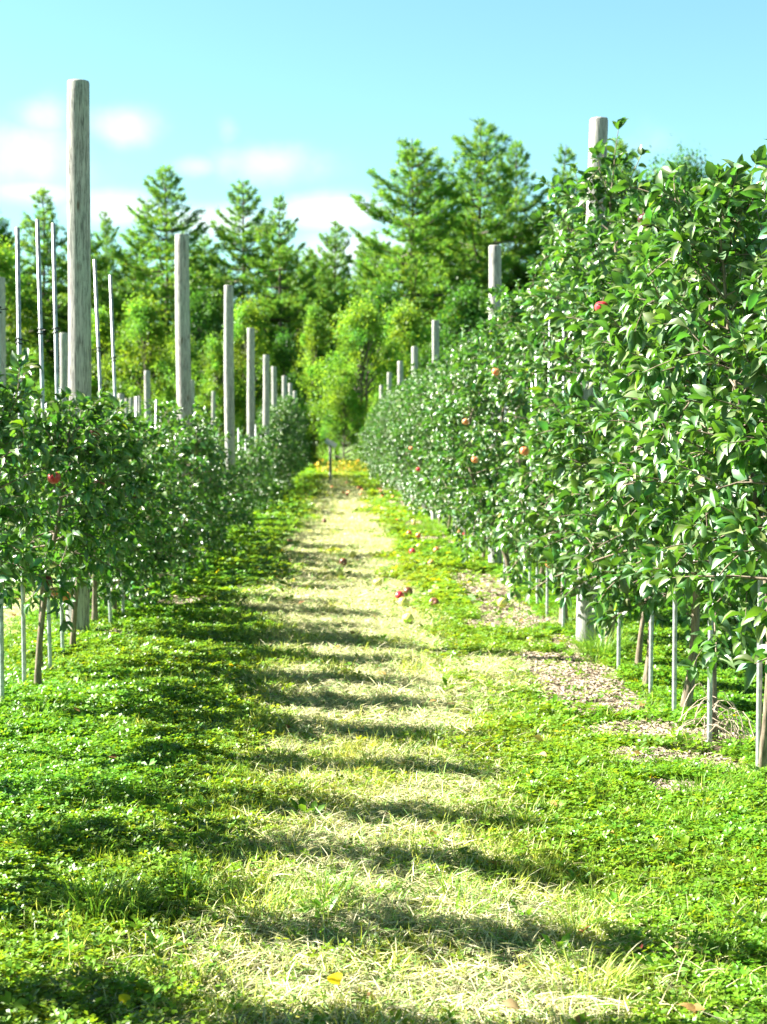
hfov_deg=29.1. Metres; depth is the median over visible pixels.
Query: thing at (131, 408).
apple tree
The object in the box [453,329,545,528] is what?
apple tree
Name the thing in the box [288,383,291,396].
wooden post
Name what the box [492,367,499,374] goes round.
apple
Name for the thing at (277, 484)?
apple tree
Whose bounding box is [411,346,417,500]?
wooden post
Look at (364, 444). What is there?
apple tree
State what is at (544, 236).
apple tree
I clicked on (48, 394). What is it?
broadleaf tree
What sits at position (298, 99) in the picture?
sky
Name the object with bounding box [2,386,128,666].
apple tree
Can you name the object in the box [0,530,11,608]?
apple tree
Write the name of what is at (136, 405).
steel stake
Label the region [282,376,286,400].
wooden post
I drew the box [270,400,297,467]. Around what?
apple tree
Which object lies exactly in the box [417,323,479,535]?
apple tree
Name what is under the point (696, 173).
broadleaf tree
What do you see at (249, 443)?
apple tree
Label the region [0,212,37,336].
pine tree
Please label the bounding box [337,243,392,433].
pine tree
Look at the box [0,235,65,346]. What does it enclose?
pine tree
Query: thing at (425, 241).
pine tree
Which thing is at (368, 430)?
apple tree
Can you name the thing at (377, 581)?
apple
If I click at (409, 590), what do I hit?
apple
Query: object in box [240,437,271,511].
apple tree
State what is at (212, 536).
apple tree
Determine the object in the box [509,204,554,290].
pine tree
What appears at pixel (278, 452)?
apple tree
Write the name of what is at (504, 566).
steel stake
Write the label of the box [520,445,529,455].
apple
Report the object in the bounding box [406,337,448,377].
broadleaf tree
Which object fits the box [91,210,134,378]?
pine tree
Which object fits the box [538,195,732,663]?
apple tree
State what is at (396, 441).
apple tree
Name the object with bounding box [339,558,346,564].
apple
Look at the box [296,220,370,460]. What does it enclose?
pine tree
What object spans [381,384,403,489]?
apple tree
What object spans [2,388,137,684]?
apple tree
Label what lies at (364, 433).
apple tree
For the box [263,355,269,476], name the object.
wooden post
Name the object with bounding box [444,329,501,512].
apple tree
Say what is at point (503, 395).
apple tree
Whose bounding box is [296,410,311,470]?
apple tree
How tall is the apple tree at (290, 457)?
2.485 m
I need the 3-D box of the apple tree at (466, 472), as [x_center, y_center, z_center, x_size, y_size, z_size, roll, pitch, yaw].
[0.912,-0.732,14.823,1.252,3.024,1.444,-2,3,-40]
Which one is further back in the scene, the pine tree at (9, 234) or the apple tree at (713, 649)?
the pine tree at (9, 234)
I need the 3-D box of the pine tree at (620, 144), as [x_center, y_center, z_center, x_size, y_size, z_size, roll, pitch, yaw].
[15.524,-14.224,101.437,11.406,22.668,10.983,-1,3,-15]
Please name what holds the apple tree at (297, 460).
on the ground at (360, 877)
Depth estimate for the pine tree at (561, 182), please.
96.34 m
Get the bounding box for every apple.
[41,574,52,586]
[47,472,60,483]
[49,585,57,598]
[336,569,342,576]
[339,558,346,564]
[349,551,355,557]
[373,578,381,585]
[394,591,403,600]
[398,597,407,606]
[402,613,414,623]
[403,587,412,595]
[429,598,438,605]
[462,418,468,424]
[471,455,478,462]
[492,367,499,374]
[497,597,507,606]
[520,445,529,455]
[594,297,607,310]
[638,210,652,226]
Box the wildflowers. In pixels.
[304,457,372,472]
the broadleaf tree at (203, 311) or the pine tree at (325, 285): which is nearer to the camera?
the broadleaf tree at (203, 311)
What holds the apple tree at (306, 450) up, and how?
on the ground at (360, 877)
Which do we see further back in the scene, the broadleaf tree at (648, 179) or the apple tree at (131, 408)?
the broadleaf tree at (648, 179)
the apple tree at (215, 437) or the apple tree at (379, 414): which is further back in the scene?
the apple tree at (379, 414)
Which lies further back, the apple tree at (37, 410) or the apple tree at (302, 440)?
the apple tree at (302, 440)
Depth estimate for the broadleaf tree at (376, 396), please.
72.82 m
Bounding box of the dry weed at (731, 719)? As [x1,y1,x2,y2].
[676,683,755,743]
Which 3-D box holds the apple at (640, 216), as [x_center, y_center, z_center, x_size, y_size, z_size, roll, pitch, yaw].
[1.144,-1.293,6.479,0.068,0.080,0.068,-18,-4,7]
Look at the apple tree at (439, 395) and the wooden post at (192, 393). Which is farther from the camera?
the wooden post at (192, 393)
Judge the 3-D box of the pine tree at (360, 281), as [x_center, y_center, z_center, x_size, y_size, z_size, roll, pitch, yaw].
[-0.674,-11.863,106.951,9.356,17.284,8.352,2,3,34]
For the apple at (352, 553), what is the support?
on the ground at (360, 877)
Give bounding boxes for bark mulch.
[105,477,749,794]
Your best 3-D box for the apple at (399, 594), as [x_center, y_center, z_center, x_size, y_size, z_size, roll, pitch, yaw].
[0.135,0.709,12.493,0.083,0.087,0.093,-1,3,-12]
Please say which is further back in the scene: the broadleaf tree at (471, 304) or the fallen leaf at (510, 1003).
the broadleaf tree at (471, 304)
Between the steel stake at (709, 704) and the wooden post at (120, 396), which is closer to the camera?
the steel stake at (709, 704)
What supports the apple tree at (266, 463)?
on the ground at (360, 877)
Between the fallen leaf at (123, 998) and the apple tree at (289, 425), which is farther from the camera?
the apple tree at (289, 425)
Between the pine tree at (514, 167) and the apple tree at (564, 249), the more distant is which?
the pine tree at (514, 167)
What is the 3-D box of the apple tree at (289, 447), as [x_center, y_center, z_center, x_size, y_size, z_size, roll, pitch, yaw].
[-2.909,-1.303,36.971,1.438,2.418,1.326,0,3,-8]
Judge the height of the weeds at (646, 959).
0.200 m
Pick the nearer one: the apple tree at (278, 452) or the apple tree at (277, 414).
the apple tree at (278, 452)
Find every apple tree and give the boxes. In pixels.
[0,347,75,632]
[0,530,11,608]
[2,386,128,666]
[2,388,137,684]
[2,443,12,494]
[8,392,17,490]
[30,398,50,416]
[31,399,163,651]
[32,392,154,580]
[33,397,169,622]
[90,420,187,614]
[91,401,199,604]
[115,432,196,595]
[125,406,139,424]
[134,401,224,577]
[139,399,233,564]
[143,426,213,568]
[157,399,237,549]
[158,417,246,548]
[172,404,248,555]
[197,421,228,532]
[199,423,253,539]
[212,439,253,522]
[214,423,258,517]
[214,454,242,527]
[221,439,256,507]
[224,429,269,503]
[224,458,257,522]
[236,450,267,507]
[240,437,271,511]
[240,452,270,506]
[243,434,276,504]
[246,422,288,496]
[255,405,285,470]
[255,414,294,493]
[256,447,285,505]
[257,434,280,497]
[258,442,278,507]
[259,407,292,481]
[259,424,294,494]
[262,432,287,480]
[264,443,283,499]
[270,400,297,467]
[271,399,299,466]
[273,404,300,476]
[277,395,302,483]
[277,397,304,472]
[278,396,299,469]
[278,425,299,488]
[283,434,297,488]
[286,400,304,477]
[287,392,308,475]
[287,395,304,479]
[291,405,306,471]
[293,400,305,461]
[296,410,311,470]
[298,411,309,467]
[299,409,312,467]
[299,437,311,463]
[358,390,386,478]
[358,406,375,472]
[360,398,380,476]
[360,400,380,473]
[361,384,393,485]
[363,403,383,474]
[367,397,384,476]
[368,386,397,485]
[371,394,387,472]
[372,363,424,507]
[373,389,394,488]
[376,369,426,508]
[377,390,397,483]
[380,393,402,490]
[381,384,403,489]
[383,370,427,501]
[385,382,403,481]
[386,393,403,492]
[387,369,415,501]
[392,354,442,519]
[394,372,428,507]
[403,361,448,510]
[409,363,446,523]
[412,347,457,529]
[417,286,534,577]
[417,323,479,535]
[420,341,455,527]
[421,344,471,536]
[432,342,473,532]
[441,296,539,566]
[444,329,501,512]
[446,336,523,556]
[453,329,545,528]
[454,282,551,585]
[480,170,643,624]
[487,259,572,595]
[490,256,574,595]
[494,175,634,604]
[516,224,735,686]
[519,117,696,646]
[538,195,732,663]
[558,195,766,708]
[584,139,766,775]
[586,160,766,741]
[628,154,766,643]
[731,521,766,690]
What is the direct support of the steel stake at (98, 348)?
on the ground at (360, 877)
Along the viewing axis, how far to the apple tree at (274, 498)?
29.20 m
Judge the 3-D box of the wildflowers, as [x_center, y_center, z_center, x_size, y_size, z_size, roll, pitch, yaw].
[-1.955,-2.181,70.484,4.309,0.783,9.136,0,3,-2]
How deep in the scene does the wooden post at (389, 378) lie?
48.32 m
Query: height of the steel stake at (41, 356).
2.751 m
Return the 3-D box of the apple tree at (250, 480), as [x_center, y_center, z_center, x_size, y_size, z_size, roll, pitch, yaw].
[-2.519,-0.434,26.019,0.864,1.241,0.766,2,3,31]
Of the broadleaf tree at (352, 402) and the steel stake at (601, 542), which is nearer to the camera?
the steel stake at (601, 542)
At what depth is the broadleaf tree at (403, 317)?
81.33 m
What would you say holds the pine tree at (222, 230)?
on the ground at (360, 877)
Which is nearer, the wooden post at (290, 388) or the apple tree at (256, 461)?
the apple tree at (256, 461)
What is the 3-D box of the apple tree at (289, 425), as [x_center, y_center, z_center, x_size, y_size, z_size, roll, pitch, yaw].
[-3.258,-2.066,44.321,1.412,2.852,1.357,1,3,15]
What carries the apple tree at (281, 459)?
on the ground at (360, 877)
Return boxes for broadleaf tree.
[0,231,54,406]
[6,339,35,418]
[7,346,59,413]
[91,301,142,411]
[94,285,176,421]
[151,330,211,420]
[158,280,241,429]
[191,331,246,450]
[216,290,295,438]
[255,327,319,449]
[278,297,337,463]
[293,290,422,467]
[303,356,354,460]
[310,363,373,467]
[324,277,413,431]
[358,389,383,468]
[363,292,451,418]
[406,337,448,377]
[418,275,501,364]
[617,145,703,253]
[650,139,710,228]
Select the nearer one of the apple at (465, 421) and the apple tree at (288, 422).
the apple at (465, 421)
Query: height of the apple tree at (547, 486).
3.349 m
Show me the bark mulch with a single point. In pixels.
(607, 698)
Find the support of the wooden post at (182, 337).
on the ground at (360, 877)
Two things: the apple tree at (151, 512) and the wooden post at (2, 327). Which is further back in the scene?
the wooden post at (2, 327)
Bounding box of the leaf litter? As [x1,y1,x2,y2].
[6,548,766,1023]
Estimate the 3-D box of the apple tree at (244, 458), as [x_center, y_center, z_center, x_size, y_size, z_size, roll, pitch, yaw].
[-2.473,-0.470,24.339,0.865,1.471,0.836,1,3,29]
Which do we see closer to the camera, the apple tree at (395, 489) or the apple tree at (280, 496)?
the apple tree at (395, 489)
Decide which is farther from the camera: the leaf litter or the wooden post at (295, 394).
the wooden post at (295, 394)
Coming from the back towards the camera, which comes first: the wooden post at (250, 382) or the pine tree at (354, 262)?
the pine tree at (354, 262)
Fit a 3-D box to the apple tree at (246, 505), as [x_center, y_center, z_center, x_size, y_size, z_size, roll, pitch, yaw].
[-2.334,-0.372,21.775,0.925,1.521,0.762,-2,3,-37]
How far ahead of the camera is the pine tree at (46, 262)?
94.02 m
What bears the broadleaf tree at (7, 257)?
on the ground at (360, 877)
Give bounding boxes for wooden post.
[0,277,7,525]
[59,333,67,409]
[65,79,91,634]
[118,393,124,419]
[125,399,127,415]
[129,398,131,411]
[138,396,140,416]
[144,370,150,420]
[175,234,192,519]
[191,380,194,421]
[211,391,214,431]
[224,285,235,524]
[247,328,254,449]
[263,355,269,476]
[271,366,276,410]
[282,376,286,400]
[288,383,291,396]
[293,391,296,473]
[379,385,382,474]
[387,372,391,481]
[397,361,402,490]
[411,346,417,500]
[431,320,438,519]
[488,245,501,564]
[576,117,607,641]
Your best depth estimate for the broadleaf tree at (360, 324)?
77.20 m
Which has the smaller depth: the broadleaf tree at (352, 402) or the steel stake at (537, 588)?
the steel stake at (537, 588)
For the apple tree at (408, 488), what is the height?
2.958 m
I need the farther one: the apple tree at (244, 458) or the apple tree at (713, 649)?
the apple tree at (244, 458)
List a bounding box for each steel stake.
[0,306,8,700]
[15,227,28,681]
[35,219,51,669]
[51,223,64,654]
[91,259,111,622]
[109,275,124,612]
[130,396,137,595]
[155,399,157,496]
[503,386,506,579]
[528,382,533,587]
[535,340,538,603]
[546,319,550,616]
[562,311,564,627]
[595,362,604,648]
[617,366,622,670]
[648,544,654,692]
[672,386,677,719]
[707,296,716,743]
[756,164,766,766]
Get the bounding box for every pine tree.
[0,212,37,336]
[0,228,59,377]
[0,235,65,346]
[2,186,123,399]
[31,233,132,399]
[67,162,258,410]
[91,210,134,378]
[91,242,174,404]
[141,233,255,412]
[159,247,214,327]
[165,179,322,437]
[234,192,342,439]
[254,242,314,333]
[274,248,350,449]
[288,261,352,447]
[289,136,516,414]
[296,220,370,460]
[327,228,404,426]
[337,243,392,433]
[372,181,469,312]
[391,116,551,377]
[436,203,514,328]
[469,138,553,329]
[507,143,581,341]
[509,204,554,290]
[607,137,651,252]
[724,171,761,339]
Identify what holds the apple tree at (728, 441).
on the ground at (360, 877)
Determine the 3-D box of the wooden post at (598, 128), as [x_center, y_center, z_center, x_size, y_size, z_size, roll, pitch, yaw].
[1.416,-0.727,10.080,0.204,3.870,0.141,0,3,-2]
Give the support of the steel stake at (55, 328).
on the ground at (360, 877)
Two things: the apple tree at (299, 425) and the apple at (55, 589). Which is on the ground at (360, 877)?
the apple tree at (299, 425)
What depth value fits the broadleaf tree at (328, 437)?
103.68 m
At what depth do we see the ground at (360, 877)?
4.67 m
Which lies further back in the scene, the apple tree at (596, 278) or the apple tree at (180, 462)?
the apple tree at (180, 462)
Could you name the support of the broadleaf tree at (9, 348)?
on the ground at (360, 877)
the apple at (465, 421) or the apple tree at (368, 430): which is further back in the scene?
the apple tree at (368, 430)
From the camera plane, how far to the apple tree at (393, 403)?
38.96 m
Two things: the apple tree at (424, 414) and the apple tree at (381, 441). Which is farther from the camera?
the apple tree at (381, 441)
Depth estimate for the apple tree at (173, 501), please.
12.40 m
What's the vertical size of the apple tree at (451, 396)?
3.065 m
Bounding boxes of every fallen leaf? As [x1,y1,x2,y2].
[118,994,130,1002]
[327,972,341,984]
[502,998,520,1008]
[677,1003,694,1011]
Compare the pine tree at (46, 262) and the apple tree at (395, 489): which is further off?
the pine tree at (46, 262)
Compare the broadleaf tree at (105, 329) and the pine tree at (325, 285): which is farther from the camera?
the pine tree at (325, 285)
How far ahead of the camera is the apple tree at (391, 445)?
30.01 m
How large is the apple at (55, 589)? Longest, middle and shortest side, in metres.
0.080 x 0.068 x 0.068 m
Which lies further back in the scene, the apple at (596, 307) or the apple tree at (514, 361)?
the apple tree at (514, 361)
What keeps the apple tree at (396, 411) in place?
on the ground at (360, 877)
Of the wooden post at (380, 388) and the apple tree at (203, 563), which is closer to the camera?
the apple tree at (203, 563)
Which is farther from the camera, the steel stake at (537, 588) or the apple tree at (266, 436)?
the apple tree at (266, 436)
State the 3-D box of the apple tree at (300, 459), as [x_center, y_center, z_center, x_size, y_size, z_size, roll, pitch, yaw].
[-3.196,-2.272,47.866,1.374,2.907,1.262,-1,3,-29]
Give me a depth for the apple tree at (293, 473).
47.14 m
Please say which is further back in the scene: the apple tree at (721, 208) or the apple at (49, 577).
the apple at (49, 577)
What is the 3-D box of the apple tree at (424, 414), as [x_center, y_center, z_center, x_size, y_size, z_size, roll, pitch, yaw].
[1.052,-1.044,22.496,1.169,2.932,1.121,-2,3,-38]
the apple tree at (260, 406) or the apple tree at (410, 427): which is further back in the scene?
the apple tree at (260, 406)
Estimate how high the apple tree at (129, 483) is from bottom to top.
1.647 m
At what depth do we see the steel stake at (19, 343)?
7.75 m
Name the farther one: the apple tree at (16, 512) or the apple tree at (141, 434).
the apple tree at (141, 434)
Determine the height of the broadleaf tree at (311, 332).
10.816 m
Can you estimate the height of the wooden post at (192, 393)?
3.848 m
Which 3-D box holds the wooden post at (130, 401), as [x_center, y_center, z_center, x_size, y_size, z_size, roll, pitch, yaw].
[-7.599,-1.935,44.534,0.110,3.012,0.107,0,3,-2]
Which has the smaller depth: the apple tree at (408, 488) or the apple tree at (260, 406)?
the apple tree at (408, 488)
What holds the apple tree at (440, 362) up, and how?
on the ground at (360, 877)
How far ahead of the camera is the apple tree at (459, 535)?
16.97 m
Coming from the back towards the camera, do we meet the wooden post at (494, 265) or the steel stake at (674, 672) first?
the wooden post at (494, 265)
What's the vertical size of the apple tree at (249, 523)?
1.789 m
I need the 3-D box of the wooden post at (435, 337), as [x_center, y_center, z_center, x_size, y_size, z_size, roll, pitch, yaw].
[0.920,-1.468,26.305,0.150,3.866,0.147,0,3,-2]
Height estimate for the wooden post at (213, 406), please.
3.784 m
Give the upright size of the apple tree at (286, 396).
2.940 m
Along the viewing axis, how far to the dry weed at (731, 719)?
6.83 m
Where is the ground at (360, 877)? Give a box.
[0,445,766,1023]
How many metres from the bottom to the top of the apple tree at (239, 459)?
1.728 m
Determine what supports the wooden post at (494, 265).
on the ground at (360, 877)
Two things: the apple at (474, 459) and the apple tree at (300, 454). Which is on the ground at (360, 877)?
the apple tree at (300, 454)
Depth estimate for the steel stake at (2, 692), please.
7.22 m
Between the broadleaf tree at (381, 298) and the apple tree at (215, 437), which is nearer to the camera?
the apple tree at (215, 437)
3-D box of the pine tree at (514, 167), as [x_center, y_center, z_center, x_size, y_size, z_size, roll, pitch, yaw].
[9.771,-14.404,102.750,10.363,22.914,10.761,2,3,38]
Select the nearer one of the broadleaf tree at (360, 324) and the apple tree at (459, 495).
the apple tree at (459, 495)
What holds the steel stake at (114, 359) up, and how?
on the ground at (360, 877)
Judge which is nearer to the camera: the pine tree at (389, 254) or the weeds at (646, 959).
the weeds at (646, 959)
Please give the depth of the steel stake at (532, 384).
13.05 m
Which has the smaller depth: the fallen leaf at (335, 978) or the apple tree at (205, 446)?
the fallen leaf at (335, 978)
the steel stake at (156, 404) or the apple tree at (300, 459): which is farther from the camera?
the apple tree at (300, 459)
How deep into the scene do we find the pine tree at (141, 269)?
94.86 m
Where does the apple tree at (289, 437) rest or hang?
on the ground at (360, 877)
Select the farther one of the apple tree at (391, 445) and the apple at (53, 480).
the apple tree at (391, 445)
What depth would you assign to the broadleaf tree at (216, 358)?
79.19 m
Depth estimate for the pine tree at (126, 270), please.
104.21 m
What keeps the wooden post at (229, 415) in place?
on the ground at (360, 877)
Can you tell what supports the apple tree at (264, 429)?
on the ground at (360, 877)
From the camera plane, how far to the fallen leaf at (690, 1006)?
3.40 m
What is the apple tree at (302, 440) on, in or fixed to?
on the ground at (360, 877)
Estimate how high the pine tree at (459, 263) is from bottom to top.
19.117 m
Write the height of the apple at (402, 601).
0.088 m
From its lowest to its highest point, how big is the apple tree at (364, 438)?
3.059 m
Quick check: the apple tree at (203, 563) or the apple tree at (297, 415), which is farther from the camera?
the apple tree at (297, 415)
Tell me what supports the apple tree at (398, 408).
on the ground at (360, 877)
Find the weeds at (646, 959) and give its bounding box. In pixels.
[0,561,766,978]
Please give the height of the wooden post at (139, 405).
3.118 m
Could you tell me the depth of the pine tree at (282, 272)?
120.12 m
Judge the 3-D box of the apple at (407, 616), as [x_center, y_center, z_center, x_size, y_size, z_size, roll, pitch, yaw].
[0.186,0.783,10.855,0.094,0.087,0.083,0,3,4]
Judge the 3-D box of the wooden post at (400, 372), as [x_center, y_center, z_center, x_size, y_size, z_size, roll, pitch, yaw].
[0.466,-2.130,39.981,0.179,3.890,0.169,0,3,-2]
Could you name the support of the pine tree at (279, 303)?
on the ground at (360, 877)
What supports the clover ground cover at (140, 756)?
on the ground at (360, 877)
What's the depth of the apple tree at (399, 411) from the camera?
31.61 m
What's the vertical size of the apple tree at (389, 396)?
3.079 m
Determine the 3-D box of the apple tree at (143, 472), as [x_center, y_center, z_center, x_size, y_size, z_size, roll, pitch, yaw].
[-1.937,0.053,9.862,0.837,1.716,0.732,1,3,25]
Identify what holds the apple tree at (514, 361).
on the ground at (360, 877)
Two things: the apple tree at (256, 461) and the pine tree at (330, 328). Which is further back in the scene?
the pine tree at (330, 328)
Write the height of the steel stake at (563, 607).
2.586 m
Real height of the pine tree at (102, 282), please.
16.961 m
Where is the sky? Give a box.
[0,0,766,444]
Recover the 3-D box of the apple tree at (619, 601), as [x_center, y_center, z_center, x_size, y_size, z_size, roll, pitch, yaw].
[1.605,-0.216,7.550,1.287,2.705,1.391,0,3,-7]
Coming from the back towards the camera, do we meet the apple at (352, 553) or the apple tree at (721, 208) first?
the apple at (352, 553)
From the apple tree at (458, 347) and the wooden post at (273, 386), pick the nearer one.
the apple tree at (458, 347)
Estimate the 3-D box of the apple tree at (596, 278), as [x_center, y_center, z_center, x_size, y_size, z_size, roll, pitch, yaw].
[1.477,-0.271,8.304,1.191,2.727,1.422,-1,3,-19]
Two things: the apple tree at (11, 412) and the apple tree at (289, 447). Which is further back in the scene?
the apple tree at (289, 447)
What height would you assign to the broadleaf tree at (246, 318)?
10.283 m
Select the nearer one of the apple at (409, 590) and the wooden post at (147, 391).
the apple at (409, 590)
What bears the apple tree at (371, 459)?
on the ground at (360, 877)
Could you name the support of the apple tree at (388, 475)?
on the ground at (360, 877)
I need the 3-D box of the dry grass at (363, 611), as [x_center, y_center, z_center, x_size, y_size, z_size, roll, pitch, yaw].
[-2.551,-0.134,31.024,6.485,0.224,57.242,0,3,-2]
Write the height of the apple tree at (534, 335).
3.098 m
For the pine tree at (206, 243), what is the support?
on the ground at (360, 877)
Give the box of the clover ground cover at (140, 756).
[0,460,766,1023]
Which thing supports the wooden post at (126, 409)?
on the ground at (360, 877)
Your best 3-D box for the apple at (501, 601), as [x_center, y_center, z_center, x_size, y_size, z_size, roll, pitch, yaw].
[0.984,0.753,12.277,0.091,0.087,0.083,2,3,36]
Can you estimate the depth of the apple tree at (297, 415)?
51.11 m
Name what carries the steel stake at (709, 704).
on the ground at (360, 877)
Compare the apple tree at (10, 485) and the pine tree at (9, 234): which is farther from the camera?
the pine tree at (9, 234)
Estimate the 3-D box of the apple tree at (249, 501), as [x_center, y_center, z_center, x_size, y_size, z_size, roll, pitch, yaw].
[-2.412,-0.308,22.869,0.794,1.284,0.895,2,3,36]
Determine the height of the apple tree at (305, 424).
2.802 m
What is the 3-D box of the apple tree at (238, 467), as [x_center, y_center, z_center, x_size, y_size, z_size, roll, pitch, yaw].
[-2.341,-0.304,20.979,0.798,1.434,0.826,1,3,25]
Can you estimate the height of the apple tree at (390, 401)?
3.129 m
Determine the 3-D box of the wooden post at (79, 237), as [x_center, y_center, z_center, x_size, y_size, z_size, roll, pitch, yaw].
[-2.010,-0.834,9.712,0.194,3.942,0.163,0,3,-2]
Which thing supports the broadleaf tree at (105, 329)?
on the ground at (360, 877)
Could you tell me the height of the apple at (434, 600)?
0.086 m
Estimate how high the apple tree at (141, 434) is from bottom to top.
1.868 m
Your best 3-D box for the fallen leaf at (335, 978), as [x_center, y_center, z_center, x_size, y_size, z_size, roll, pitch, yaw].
[-0.116,1.123,3.559,0.040,0.016,0.052,-20,28,-16]
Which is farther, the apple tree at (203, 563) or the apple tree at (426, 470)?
the apple tree at (426, 470)
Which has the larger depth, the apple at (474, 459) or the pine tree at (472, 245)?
the pine tree at (472, 245)
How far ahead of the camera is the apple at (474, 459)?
13.43 m
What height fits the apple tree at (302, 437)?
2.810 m
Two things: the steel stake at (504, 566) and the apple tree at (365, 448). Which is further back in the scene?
the apple tree at (365, 448)
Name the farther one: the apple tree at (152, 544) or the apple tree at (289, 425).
the apple tree at (289, 425)
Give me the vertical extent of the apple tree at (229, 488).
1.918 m
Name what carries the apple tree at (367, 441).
on the ground at (360, 877)
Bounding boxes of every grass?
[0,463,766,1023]
[3,477,766,1023]
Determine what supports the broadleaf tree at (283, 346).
on the ground at (360, 877)
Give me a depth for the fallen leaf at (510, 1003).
3.44 m
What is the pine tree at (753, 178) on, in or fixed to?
on the ground at (360, 877)
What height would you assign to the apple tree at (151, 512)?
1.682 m
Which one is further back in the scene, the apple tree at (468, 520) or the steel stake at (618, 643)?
the apple tree at (468, 520)
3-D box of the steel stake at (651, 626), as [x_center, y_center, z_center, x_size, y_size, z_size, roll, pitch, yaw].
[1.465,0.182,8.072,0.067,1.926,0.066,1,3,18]
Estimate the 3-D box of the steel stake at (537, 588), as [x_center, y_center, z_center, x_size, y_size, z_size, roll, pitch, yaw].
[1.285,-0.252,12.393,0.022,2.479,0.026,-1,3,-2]
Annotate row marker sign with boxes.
[324,438,336,480]
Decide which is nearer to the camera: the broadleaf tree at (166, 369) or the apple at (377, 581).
the apple at (377, 581)
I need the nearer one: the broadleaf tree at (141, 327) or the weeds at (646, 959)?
the weeds at (646, 959)
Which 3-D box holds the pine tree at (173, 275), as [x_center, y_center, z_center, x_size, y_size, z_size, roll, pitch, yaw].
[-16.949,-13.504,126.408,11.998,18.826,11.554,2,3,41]
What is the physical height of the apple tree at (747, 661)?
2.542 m
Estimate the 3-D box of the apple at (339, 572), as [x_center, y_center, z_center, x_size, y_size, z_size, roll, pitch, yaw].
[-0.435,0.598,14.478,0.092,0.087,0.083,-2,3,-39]
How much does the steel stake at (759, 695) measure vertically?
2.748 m
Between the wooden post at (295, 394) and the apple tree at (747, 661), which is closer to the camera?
the apple tree at (747, 661)
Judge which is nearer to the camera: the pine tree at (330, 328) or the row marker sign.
the row marker sign
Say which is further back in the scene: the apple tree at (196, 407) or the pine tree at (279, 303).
the pine tree at (279, 303)
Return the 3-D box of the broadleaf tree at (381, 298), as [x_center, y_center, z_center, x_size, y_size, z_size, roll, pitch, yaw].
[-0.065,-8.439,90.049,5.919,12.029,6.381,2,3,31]
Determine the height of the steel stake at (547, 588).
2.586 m
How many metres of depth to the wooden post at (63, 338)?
27.56 m

